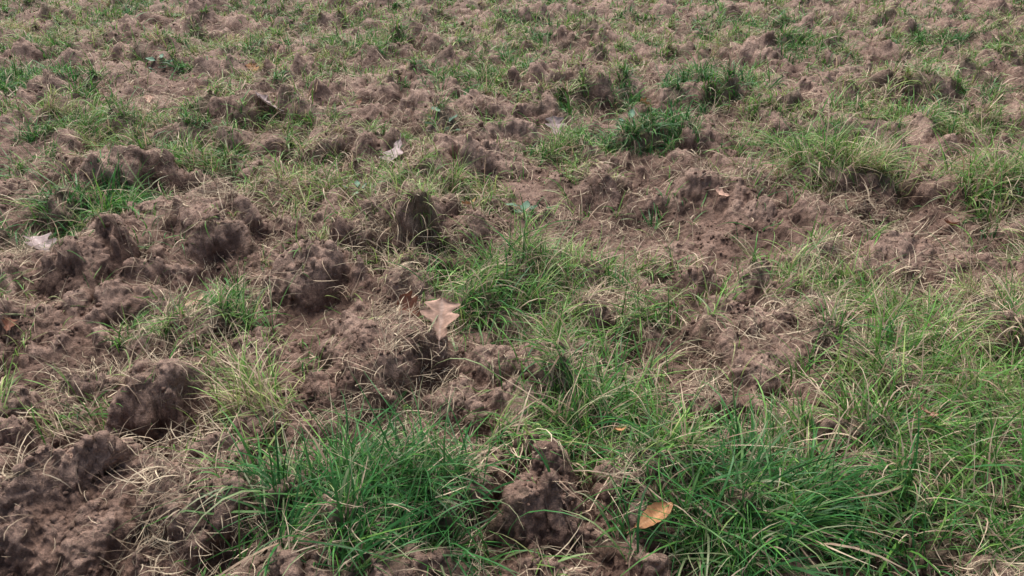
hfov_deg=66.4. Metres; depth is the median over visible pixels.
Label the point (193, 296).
oak leaf
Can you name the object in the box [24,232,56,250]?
oak leaf
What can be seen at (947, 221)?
oak leaf
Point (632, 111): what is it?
broadleaf weed
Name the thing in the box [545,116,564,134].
oak leaf
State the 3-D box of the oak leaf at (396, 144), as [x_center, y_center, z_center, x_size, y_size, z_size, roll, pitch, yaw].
[-0.642,-0.773,4.337,0.143,0.129,0.161,20,33,33]
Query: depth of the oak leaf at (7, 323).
2.72 m
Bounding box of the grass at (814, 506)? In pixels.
[0,0,1023,575]
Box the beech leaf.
[627,502,672,533]
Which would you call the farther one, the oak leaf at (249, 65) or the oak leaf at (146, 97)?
the oak leaf at (249, 65)
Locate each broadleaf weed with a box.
[146,54,173,70]
[343,180,366,194]
[424,106,460,130]
[505,200,536,213]
[617,109,634,127]
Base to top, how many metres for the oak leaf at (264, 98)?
0.126 m
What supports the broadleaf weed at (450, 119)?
on the ground at (48, 506)
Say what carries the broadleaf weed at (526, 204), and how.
on the ground at (48, 506)
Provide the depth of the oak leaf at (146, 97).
5.61 m
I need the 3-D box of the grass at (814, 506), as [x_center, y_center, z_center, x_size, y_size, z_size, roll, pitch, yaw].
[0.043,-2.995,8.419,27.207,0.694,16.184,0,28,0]
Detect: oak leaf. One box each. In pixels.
[2,316,16,332]
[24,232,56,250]
[144,95,152,102]
[181,287,203,306]
[246,63,258,71]
[255,91,282,110]
[379,136,402,162]
[395,291,422,319]
[420,298,460,349]
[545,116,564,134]
[715,185,729,195]
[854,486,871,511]
[921,404,938,416]
[944,218,958,224]
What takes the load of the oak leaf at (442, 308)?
on the ground at (48, 506)
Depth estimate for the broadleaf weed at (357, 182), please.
3.83 m
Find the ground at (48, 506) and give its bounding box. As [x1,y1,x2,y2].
[0,0,1023,575]
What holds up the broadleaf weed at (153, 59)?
on the ground at (48, 506)
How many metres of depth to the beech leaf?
1.84 m
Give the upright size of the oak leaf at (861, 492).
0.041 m
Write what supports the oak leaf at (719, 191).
on the ground at (48, 506)
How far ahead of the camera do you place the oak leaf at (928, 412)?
2.16 m

